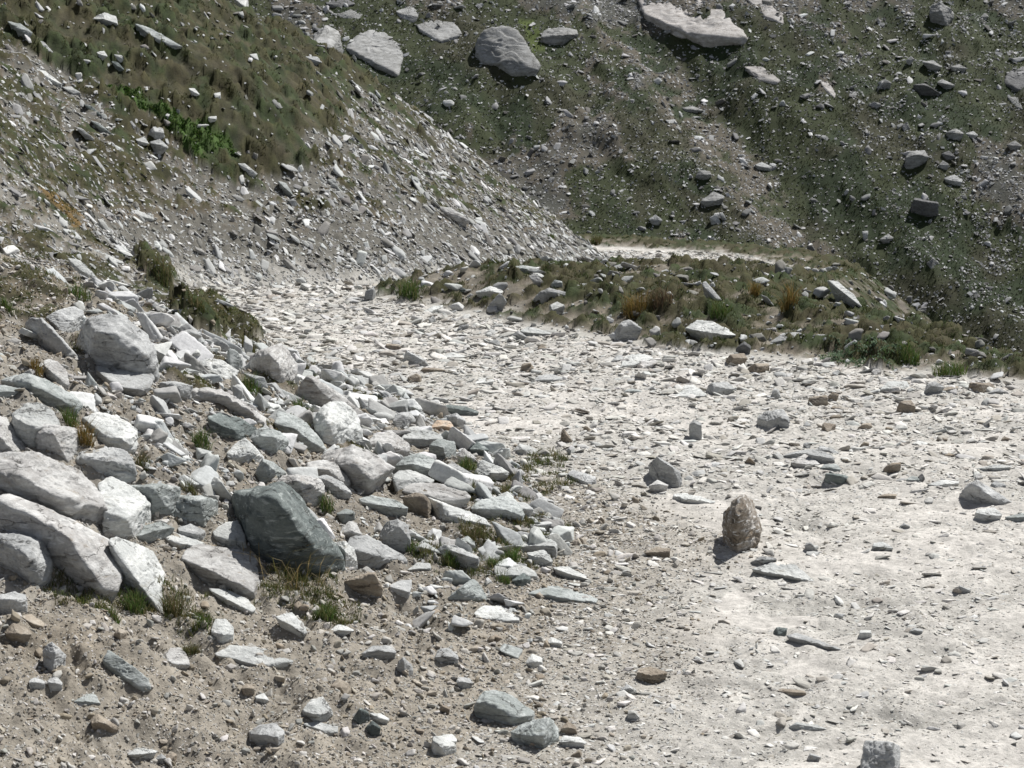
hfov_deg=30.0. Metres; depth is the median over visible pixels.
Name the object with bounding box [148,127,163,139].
boulder
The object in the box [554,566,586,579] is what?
rock
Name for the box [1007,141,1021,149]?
boulder
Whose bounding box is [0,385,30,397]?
stone slab
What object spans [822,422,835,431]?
stone
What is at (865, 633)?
stone
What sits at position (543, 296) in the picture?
boulder
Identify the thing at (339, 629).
stone
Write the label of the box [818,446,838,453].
stone slab
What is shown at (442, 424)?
stone
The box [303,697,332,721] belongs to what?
rock
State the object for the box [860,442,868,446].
stone
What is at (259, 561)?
grass tuft
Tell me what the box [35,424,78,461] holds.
boulder
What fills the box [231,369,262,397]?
grass tuft
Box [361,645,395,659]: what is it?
stone
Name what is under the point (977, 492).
boulder
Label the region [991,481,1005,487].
stone slab
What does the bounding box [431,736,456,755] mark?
rock
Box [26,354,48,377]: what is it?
grass tuft
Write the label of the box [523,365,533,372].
rock
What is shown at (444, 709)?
stone
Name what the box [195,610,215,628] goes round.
grass tuft
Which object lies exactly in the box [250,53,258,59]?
rock
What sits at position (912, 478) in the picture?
stone slab
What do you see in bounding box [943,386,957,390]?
stone slab
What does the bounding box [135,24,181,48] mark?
stone slab
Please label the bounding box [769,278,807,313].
grass tuft
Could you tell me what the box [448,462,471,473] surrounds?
stone slab
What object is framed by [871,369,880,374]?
stone
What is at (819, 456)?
stone slab
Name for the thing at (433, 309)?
stone slab
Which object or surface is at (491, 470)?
rock
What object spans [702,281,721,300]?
rock
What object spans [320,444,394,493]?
boulder
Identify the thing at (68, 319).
boulder
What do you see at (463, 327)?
stone
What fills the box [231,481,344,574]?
boulder
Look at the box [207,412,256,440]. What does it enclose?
stone slab
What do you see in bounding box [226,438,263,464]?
boulder
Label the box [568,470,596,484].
stone
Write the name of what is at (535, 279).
stone slab
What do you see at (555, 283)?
rock
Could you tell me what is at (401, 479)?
boulder
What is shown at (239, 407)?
boulder
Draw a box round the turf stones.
[4,0,405,178]
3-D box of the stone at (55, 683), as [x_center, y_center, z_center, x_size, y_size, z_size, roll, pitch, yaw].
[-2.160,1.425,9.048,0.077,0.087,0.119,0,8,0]
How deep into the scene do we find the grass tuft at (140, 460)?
12.02 m
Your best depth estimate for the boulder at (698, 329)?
25.71 m
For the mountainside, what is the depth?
104.55 m
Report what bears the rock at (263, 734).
on the hillside
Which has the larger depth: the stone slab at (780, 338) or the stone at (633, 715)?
the stone slab at (780, 338)
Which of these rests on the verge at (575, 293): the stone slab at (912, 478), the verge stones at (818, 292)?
the verge stones at (818, 292)
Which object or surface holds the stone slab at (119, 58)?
on the hillside
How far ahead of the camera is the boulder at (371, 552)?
12.38 m
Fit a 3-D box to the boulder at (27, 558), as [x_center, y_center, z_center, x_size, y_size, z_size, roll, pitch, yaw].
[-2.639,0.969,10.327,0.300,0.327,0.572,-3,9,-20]
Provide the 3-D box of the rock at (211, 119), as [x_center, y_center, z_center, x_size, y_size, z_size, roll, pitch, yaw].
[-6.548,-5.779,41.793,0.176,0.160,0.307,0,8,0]
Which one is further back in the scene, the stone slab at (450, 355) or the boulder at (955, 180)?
the boulder at (955, 180)
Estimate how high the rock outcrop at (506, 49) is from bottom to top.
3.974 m
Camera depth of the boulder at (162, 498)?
11.53 m
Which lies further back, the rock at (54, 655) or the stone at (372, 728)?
the stone at (372, 728)
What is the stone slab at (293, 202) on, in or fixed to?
on the hillside
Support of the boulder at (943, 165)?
on the mountainside
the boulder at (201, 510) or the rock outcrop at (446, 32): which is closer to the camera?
the boulder at (201, 510)
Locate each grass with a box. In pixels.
[0,0,407,180]
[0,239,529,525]
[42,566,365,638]
[234,0,1023,347]
[410,445,578,581]
[436,256,1009,361]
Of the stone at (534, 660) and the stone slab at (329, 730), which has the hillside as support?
the stone slab at (329, 730)
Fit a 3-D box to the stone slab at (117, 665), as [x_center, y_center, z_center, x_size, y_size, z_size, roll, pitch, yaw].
[-1.882,1.419,9.392,0.256,0.230,0.243,0,8,0]
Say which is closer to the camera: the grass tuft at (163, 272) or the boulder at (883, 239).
the grass tuft at (163, 272)
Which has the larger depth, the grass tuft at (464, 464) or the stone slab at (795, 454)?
the stone slab at (795, 454)
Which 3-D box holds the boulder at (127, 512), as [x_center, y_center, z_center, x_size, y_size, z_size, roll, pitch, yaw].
[-2.318,0.755,11.385,0.318,0.345,0.768,0,8,0]
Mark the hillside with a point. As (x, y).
(236, 126)
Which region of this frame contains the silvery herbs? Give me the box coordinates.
[818,335,921,369]
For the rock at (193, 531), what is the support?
on the hillside
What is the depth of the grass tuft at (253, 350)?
19.86 m
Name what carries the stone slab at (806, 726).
on the track
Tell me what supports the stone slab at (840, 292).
on the verge at (575, 293)
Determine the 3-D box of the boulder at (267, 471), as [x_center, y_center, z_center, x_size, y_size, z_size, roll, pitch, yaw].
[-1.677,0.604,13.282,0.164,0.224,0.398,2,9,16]
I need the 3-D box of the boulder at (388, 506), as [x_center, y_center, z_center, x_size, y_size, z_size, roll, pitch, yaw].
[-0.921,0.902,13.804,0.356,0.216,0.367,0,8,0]
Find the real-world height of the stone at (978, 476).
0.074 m
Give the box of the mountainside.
[227,0,1023,351]
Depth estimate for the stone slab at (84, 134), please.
38.64 m
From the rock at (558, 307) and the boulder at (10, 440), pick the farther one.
the rock at (558, 307)
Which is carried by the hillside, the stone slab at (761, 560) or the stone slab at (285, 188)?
the stone slab at (285, 188)
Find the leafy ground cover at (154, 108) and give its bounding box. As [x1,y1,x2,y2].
[108,84,234,158]
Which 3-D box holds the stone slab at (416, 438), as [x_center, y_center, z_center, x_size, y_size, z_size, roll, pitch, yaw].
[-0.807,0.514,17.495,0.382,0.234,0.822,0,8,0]
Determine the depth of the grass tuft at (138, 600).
10.26 m
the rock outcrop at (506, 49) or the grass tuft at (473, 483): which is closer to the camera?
the grass tuft at (473, 483)
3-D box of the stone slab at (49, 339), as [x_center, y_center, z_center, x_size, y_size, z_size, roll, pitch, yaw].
[-3.430,-0.302,14.211,0.206,0.388,0.838,-7,11,-41]
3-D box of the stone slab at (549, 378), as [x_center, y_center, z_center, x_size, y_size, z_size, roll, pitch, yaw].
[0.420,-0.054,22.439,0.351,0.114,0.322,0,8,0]
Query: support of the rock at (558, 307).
on the verge at (575, 293)
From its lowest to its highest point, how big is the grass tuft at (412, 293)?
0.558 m
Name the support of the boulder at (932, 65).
on the mountainside
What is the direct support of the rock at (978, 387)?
on the track
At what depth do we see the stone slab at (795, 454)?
17.48 m
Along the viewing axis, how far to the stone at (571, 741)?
9.62 m
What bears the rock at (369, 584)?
on the hillside
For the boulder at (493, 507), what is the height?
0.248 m
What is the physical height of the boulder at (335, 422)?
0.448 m
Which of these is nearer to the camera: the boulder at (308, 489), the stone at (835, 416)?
the boulder at (308, 489)
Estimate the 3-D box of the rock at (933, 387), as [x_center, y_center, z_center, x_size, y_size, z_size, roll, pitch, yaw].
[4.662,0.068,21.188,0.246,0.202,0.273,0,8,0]
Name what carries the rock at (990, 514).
on the track
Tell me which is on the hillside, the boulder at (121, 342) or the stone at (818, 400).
the boulder at (121, 342)
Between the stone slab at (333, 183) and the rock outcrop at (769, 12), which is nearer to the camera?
the stone slab at (333, 183)
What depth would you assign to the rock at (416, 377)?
22.06 m
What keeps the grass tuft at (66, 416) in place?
on the hillside
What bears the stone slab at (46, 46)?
on the hillside
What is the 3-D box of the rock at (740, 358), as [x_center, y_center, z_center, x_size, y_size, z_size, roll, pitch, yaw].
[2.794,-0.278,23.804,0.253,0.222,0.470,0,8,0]
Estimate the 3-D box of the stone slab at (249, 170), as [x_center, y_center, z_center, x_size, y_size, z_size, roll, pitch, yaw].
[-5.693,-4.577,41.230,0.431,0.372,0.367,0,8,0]
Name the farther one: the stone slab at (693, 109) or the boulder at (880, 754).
the stone slab at (693, 109)
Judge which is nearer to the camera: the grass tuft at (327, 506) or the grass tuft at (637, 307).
the grass tuft at (327, 506)
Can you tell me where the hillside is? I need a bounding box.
[0,0,601,767]
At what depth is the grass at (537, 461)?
14.28 m
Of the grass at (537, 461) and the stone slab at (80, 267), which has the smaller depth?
the grass at (537, 461)
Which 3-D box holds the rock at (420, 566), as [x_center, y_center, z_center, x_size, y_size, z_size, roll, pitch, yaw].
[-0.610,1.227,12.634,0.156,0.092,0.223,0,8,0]
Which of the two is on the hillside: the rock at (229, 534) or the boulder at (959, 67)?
the rock at (229, 534)
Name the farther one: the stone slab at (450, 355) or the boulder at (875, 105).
the boulder at (875, 105)
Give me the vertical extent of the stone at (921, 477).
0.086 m
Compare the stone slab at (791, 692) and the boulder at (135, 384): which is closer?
the stone slab at (791, 692)
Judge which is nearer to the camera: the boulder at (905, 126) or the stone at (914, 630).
the stone at (914, 630)
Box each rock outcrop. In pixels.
[234,0,248,6]
[313,25,342,53]
[325,0,354,7]
[331,9,362,18]
[346,30,403,76]
[396,6,418,22]
[416,20,461,42]
[475,26,540,76]
[638,0,747,47]
[745,66,779,84]
[746,0,783,23]
[820,81,835,97]
[1004,66,1023,91]
[1007,97,1021,109]
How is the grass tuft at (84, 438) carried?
on the hillside
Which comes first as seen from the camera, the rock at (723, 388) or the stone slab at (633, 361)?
the rock at (723, 388)
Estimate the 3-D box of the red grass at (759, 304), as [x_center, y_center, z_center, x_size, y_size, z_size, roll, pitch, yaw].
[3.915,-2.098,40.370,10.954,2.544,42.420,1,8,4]
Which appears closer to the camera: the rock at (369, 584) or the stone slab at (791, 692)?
the stone slab at (791, 692)
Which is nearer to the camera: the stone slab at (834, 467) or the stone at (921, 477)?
the stone at (921, 477)
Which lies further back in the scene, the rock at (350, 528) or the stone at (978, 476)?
the stone at (978, 476)
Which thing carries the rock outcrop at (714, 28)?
on the mountainside
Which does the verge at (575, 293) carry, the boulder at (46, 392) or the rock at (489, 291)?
the rock at (489, 291)
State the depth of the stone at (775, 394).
21.00 m
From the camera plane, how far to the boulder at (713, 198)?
97.39 m
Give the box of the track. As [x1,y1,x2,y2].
[189,242,1023,767]
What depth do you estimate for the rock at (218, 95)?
42.56 m
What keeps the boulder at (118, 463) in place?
on the hillside
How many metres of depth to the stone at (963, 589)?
12.67 m
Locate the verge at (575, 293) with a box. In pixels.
[357,233,1023,384]
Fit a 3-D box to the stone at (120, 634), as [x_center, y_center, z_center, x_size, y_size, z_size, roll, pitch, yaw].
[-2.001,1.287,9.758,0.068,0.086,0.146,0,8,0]
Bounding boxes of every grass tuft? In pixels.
[0,295,18,315]
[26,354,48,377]
[54,403,84,428]
[58,415,104,447]
[64,281,92,301]
[100,607,122,624]
[118,585,152,614]
[134,449,152,471]
[142,252,178,288]
[149,585,196,617]
[176,474,200,495]
[178,639,201,656]
[185,284,209,313]
[186,426,216,449]
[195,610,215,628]
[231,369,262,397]
[232,328,261,352]
[237,541,364,594]
[263,559,312,590]
[286,391,314,412]
[311,597,341,622]
[318,489,335,514]
[391,271,421,300]
[405,537,423,554]
[440,544,459,569]
[452,520,491,546]
[456,452,476,470]
[469,477,492,495]
[482,555,502,567]
[496,571,509,584]
[498,538,525,562]
[587,234,603,245]
[612,287,656,320]
[647,282,677,310]
[707,296,734,320]
[746,278,765,296]
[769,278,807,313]
[894,339,922,365]
[929,356,969,376]
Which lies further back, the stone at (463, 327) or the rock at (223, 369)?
the stone at (463, 327)
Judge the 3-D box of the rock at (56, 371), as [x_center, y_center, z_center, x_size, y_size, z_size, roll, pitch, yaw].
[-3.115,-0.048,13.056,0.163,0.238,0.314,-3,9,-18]
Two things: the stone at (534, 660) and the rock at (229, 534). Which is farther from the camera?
the rock at (229, 534)
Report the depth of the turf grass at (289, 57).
43.83 m
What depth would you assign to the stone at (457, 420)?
18.93 m
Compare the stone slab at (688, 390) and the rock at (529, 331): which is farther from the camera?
the rock at (529, 331)
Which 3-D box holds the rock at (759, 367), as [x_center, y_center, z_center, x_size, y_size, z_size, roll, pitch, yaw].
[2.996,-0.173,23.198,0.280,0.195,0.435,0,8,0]
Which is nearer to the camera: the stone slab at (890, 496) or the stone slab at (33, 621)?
the stone slab at (33, 621)
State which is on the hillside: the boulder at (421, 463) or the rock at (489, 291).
the boulder at (421, 463)
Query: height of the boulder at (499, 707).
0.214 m
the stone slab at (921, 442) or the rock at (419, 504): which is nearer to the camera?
the rock at (419, 504)
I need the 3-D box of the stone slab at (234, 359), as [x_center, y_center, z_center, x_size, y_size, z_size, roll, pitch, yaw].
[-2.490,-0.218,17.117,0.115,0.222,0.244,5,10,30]
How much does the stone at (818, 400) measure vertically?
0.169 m
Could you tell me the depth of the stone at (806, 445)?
17.80 m
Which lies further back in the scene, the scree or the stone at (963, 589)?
the scree
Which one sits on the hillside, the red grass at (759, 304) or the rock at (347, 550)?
the rock at (347, 550)
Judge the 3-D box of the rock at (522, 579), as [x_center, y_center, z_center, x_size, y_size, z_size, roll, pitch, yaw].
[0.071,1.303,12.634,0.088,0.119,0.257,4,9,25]
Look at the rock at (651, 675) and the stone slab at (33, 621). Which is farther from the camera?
the rock at (651, 675)
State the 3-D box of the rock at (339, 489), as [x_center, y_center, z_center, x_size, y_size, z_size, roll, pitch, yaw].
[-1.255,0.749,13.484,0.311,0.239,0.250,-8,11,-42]
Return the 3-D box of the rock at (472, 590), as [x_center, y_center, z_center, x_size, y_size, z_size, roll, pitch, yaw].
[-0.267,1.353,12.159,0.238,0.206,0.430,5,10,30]
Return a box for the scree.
[0,0,608,363]
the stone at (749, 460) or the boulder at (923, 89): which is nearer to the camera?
the stone at (749, 460)
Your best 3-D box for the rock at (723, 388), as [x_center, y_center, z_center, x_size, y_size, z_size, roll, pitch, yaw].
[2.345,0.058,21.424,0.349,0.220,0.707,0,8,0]
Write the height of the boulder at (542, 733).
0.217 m
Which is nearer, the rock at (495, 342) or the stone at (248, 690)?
the stone at (248, 690)
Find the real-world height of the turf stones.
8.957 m
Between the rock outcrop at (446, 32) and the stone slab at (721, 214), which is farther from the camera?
the rock outcrop at (446, 32)
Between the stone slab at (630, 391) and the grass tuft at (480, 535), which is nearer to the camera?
the grass tuft at (480, 535)
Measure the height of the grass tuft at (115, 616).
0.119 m
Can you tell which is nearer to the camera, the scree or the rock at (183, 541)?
the rock at (183, 541)
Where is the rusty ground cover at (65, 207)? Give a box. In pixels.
[45,190,78,224]
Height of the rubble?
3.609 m
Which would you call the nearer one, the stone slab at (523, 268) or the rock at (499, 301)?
the rock at (499, 301)
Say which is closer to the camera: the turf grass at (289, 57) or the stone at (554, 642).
the stone at (554, 642)
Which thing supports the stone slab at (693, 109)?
on the mountainside
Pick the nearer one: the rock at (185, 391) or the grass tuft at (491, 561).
the grass tuft at (491, 561)
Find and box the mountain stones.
[229,0,1023,350]
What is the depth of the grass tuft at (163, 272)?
28.71 m
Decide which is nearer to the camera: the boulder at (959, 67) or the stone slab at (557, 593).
the stone slab at (557, 593)
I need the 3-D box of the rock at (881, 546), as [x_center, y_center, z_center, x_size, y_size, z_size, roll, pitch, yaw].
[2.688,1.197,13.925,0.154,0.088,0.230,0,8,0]
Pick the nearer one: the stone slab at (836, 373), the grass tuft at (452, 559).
the grass tuft at (452, 559)
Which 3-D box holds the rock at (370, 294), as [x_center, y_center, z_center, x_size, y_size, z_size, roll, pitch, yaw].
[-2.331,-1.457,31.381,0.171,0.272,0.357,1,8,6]
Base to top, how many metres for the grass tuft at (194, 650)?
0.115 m
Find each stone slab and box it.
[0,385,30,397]
[8,21,31,38]
[22,614,44,628]
[25,317,78,359]
[37,69,61,87]
[41,41,52,52]
[62,86,79,94]
[68,258,96,277]
[74,694,100,704]
[75,127,93,140]
[84,104,100,116]
[91,121,110,133]
[93,249,122,263]
[102,650,150,691]
[108,537,164,612]
[114,54,122,62]
[134,210,153,220]
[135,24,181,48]
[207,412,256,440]
[209,588,255,613]
[214,645,292,667]
[226,349,242,369]
[238,163,256,177]
[278,181,292,196]
[288,200,299,206]
[303,722,337,735]
[328,179,338,187]
[389,580,411,598]
[402,426,442,447]
[420,368,444,372]
[424,305,442,312]
[428,497,489,526]
[440,206,469,225]
[444,352,464,358]
[445,405,478,415]
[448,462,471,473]
[474,605,519,622]
[475,378,493,384]
[499,643,522,658]
[507,265,531,273]
[513,539,557,558]
[528,586,597,603]
[529,273,541,285]
[535,374,562,382]
[619,353,653,367]
[624,389,641,392]
[645,547,670,557]
[666,119,676,124]
[672,493,714,503]
[674,385,706,396]
[682,106,702,112]
[709,214,719,224]
[719,212,725,220]
[750,556,776,564]
[752,563,812,580]
[770,332,797,343]
[778,688,805,695]
[783,449,813,457]
[787,633,840,650]
[789,722,825,730]
[791,454,819,467]
[807,448,834,463]
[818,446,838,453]
[820,464,840,470]
[827,280,861,307]
[832,370,839,375]
[877,494,896,498]
[906,476,918,481]
[912,441,927,444]
[928,480,958,486]
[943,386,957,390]
[976,464,1011,470]
[988,388,1004,393]
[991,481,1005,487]
[1005,513,1023,521]
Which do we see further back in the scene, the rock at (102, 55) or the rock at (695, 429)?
the rock at (102, 55)
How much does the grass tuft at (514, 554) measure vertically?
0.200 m
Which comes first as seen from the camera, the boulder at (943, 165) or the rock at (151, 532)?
the rock at (151, 532)
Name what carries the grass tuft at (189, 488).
on the hillside
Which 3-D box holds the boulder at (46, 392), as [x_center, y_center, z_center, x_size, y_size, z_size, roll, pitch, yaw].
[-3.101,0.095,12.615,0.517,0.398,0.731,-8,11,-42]
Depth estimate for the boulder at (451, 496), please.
14.42 m
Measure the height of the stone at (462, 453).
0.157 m
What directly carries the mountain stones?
on the mountainside
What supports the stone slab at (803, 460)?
on the track
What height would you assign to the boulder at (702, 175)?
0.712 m
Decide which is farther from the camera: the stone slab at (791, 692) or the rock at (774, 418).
the rock at (774, 418)
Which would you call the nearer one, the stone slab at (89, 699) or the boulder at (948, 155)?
the stone slab at (89, 699)
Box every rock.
[0,260,573,642]
[0,591,27,614]
[42,642,65,672]
[43,359,69,388]
[62,229,81,242]
[93,13,117,25]
[97,51,107,59]
[112,61,123,70]
[136,137,148,145]
[136,521,174,542]
[150,139,167,154]
[159,381,192,400]
[165,532,203,548]
[178,524,205,540]
[189,88,199,95]
[200,358,238,379]
[208,116,216,122]
[211,619,233,642]
[212,520,246,548]
[214,92,220,98]
[249,723,284,745]
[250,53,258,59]
[275,612,306,637]
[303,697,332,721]
[305,56,321,64]
[318,475,351,498]
[335,541,357,569]
[336,509,354,522]
[340,521,361,537]
[345,572,382,597]
[364,287,375,300]
[393,412,415,428]
[402,492,430,518]
[407,373,421,382]
[407,562,430,572]
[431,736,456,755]
[437,544,479,570]
[448,579,488,601]
[461,536,475,549]
[468,441,488,455]
[475,286,502,297]
[475,460,508,480]
[488,293,506,310]
[489,339,499,344]
[496,565,537,580]
[511,331,525,339]
[512,573,530,586]
[520,326,550,335]
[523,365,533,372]
[527,550,552,565]
[549,302,564,313]
[550,280,562,287]
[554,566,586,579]
[611,355,622,361]
[636,667,666,683]
[638,359,657,367]
[689,419,701,440]
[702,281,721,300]
[706,381,736,394]
[725,353,746,364]
[736,341,750,353]
[747,363,769,372]
[757,409,789,428]
[824,473,847,483]
[872,542,892,550]
[880,381,909,391]
[883,462,900,473]
[896,400,915,412]
[924,381,943,393]
[968,382,994,392]
[974,507,1001,520]
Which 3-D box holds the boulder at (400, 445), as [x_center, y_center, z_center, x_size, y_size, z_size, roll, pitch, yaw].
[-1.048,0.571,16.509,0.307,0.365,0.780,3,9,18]
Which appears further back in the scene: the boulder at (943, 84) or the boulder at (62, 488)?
the boulder at (943, 84)
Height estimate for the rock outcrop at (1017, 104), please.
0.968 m
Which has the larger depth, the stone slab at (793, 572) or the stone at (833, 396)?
the stone at (833, 396)
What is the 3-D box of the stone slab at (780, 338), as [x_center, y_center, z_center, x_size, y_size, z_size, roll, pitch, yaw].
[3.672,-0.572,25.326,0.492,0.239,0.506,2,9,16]
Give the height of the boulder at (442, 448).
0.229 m
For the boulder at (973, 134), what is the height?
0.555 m
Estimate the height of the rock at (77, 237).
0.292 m
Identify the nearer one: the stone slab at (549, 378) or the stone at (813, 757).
the stone at (813, 757)
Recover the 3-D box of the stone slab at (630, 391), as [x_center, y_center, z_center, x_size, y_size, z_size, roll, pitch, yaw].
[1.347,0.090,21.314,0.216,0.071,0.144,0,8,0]
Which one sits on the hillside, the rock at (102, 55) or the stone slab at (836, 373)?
the rock at (102, 55)
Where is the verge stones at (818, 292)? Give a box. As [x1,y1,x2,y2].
[361,256,1023,384]
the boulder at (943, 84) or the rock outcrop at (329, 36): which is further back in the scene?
the boulder at (943, 84)
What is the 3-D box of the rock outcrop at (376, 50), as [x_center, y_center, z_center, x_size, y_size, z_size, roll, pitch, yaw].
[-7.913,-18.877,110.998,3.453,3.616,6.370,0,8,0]
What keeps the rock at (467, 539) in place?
on the hillside
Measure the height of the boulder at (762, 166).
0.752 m
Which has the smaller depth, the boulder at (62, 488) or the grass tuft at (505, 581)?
the boulder at (62, 488)
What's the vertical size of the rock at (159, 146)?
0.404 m
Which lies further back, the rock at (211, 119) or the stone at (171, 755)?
the rock at (211, 119)
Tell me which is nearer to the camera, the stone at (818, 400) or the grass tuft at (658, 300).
the stone at (818, 400)
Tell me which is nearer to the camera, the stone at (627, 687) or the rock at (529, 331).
the stone at (627, 687)
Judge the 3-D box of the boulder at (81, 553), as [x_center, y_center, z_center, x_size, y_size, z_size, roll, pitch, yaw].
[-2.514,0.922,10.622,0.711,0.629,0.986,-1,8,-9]
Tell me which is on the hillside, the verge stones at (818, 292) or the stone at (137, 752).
the stone at (137, 752)
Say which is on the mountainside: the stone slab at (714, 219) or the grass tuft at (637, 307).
the stone slab at (714, 219)
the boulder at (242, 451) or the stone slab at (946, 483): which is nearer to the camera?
the boulder at (242, 451)
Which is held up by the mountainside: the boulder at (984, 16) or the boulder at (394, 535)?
the boulder at (984, 16)
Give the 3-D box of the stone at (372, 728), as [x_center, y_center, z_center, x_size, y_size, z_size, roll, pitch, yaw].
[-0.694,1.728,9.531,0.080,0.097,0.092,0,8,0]
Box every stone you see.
[4,623,31,642]
[29,677,44,688]
[47,677,62,690]
[90,714,119,732]
[113,628,127,640]
[127,747,157,758]
[156,753,165,763]
[165,647,189,668]
[165,751,176,764]
[242,683,254,695]
[255,693,268,703]
[331,623,353,636]
[331,678,351,693]
[353,708,369,724]
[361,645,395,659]
[365,721,380,735]
[370,713,388,723]
[386,344,400,349]
[397,657,412,676]
[428,316,435,322]
[432,420,453,430]
[434,648,458,662]
[439,704,449,714]
[442,734,456,743]
[444,413,465,428]
[456,677,472,688]
[457,324,468,330]
[457,448,474,463]
[513,444,537,454]
[520,362,531,370]
[526,654,542,667]
[548,637,561,646]
[559,736,586,747]
[560,429,571,441]
[561,722,576,734]
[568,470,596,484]
[619,684,636,691]
[627,710,639,719]
[649,480,667,491]
[744,457,755,464]
[771,388,780,399]
[773,627,786,635]
[803,442,810,448]
[805,542,817,551]
[807,753,820,761]
[808,395,827,405]
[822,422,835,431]
[828,392,838,400]
[830,414,840,418]
[858,423,871,428]
[858,630,871,637]
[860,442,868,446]
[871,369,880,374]
[899,523,909,527]
[909,627,922,633]
[918,474,924,481]
[957,585,970,592]
[974,473,982,479]
[1001,436,1009,440]
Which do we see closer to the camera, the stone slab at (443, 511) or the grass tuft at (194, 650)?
the grass tuft at (194, 650)
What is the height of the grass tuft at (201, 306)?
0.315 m
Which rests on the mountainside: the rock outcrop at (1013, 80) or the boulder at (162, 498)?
the rock outcrop at (1013, 80)
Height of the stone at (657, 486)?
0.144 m
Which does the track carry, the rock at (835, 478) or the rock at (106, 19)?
the rock at (835, 478)
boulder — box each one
[0,416,24,451]
[0,451,107,524]
[0,494,122,600]
[0,532,52,585]
[1,373,82,414]
[11,402,60,447]
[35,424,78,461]
[46,306,83,332]
[75,446,137,482]
[76,313,159,382]
[82,412,138,454]
[95,362,154,396]
[97,476,150,537]
[130,483,180,515]
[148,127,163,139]
[174,495,217,526]
[181,544,259,598]
[191,387,268,425]
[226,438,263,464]
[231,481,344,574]
[246,343,297,383]
[250,427,288,453]
[255,458,285,482]
[274,411,326,451]
[276,474,324,505]
[296,375,362,414]
[305,460,350,488]
[313,401,362,444]
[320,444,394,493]
[347,535,407,568]
[359,495,407,517]
[369,430,410,456]
[379,519,410,552]
[392,470,433,491]
[395,453,434,475]
[402,482,470,507]
[403,350,428,366]
[429,439,456,458]
[471,496,524,520]
[474,690,534,724]
[510,717,558,747]
[533,288,565,303]
[540,27,577,44]
[614,320,641,341]
[648,457,682,487]
[649,215,661,224]
[685,320,735,340]
[695,170,711,179]
[700,192,723,206]
[722,494,761,552]
[755,162,771,170]
[860,740,900,767]
[862,231,867,238]
[868,102,880,108]
[878,79,891,88]
[880,234,892,242]
[902,122,909,131]
[905,150,928,168]
[906,56,913,64]
[910,198,938,216]
[913,83,940,95]
[922,60,941,70]
[927,258,938,268]
[929,2,953,25]
[937,79,954,88]
[939,161,948,169]
[942,151,954,159]
[944,175,961,185]
[946,129,963,140]
[950,64,966,71]
[959,480,1011,504]
[966,131,977,138]
[980,13,988,18]
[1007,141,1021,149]
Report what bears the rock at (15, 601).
on the hillside
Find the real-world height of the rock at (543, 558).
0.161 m
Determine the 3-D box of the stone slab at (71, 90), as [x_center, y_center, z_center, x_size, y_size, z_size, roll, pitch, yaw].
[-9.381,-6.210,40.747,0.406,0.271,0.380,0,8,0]
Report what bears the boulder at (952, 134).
on the mountainside
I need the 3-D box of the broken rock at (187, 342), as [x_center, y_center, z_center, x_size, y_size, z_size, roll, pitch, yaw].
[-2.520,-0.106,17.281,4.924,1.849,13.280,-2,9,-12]
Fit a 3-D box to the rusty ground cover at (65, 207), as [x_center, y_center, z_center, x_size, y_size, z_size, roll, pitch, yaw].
[-7.414,-2.963,31.252,0.670,0.632,2.897,-2,9,-12]
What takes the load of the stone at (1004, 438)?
on the track
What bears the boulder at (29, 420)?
on the hillside
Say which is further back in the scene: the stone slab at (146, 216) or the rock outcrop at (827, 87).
the rock outcrop at (827, 87)
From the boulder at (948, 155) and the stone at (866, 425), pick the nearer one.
the stone at (866, 425)
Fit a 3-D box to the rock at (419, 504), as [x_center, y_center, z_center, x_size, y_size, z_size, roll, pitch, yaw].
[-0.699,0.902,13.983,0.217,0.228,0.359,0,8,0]
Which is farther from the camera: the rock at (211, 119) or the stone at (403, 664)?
the rock at (211, 119)
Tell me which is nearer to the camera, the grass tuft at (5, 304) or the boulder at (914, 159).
the grass tuft at (5, 304)
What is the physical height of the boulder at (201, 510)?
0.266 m
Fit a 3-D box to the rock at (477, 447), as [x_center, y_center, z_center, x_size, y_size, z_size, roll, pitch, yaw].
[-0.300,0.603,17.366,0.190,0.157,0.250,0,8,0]
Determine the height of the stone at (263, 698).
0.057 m
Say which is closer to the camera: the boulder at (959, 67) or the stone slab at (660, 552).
the stone slab at (660, 552)
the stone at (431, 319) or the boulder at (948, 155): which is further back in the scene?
the boulder at (948, 155)
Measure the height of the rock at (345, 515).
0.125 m
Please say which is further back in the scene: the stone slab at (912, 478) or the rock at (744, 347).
the rock at (744, 347)
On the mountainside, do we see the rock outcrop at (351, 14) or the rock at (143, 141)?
the rock outcrop at (351, 14)
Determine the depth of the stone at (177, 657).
9.79 m
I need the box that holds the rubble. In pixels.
[0,233,774,767]
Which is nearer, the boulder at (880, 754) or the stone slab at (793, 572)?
the boulder at (880, 754)
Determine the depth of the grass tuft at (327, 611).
10.95 m
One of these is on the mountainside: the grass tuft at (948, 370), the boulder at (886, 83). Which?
the boulder at (886, 83)
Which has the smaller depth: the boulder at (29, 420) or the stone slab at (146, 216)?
the boulder at (29, 420)
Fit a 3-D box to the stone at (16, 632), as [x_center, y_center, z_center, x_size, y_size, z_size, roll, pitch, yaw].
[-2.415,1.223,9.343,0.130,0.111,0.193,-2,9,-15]
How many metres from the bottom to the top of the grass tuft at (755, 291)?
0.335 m
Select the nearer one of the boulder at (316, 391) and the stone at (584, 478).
the stone at (584, 478)
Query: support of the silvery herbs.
on the verge at (575, 293)
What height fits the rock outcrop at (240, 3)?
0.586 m

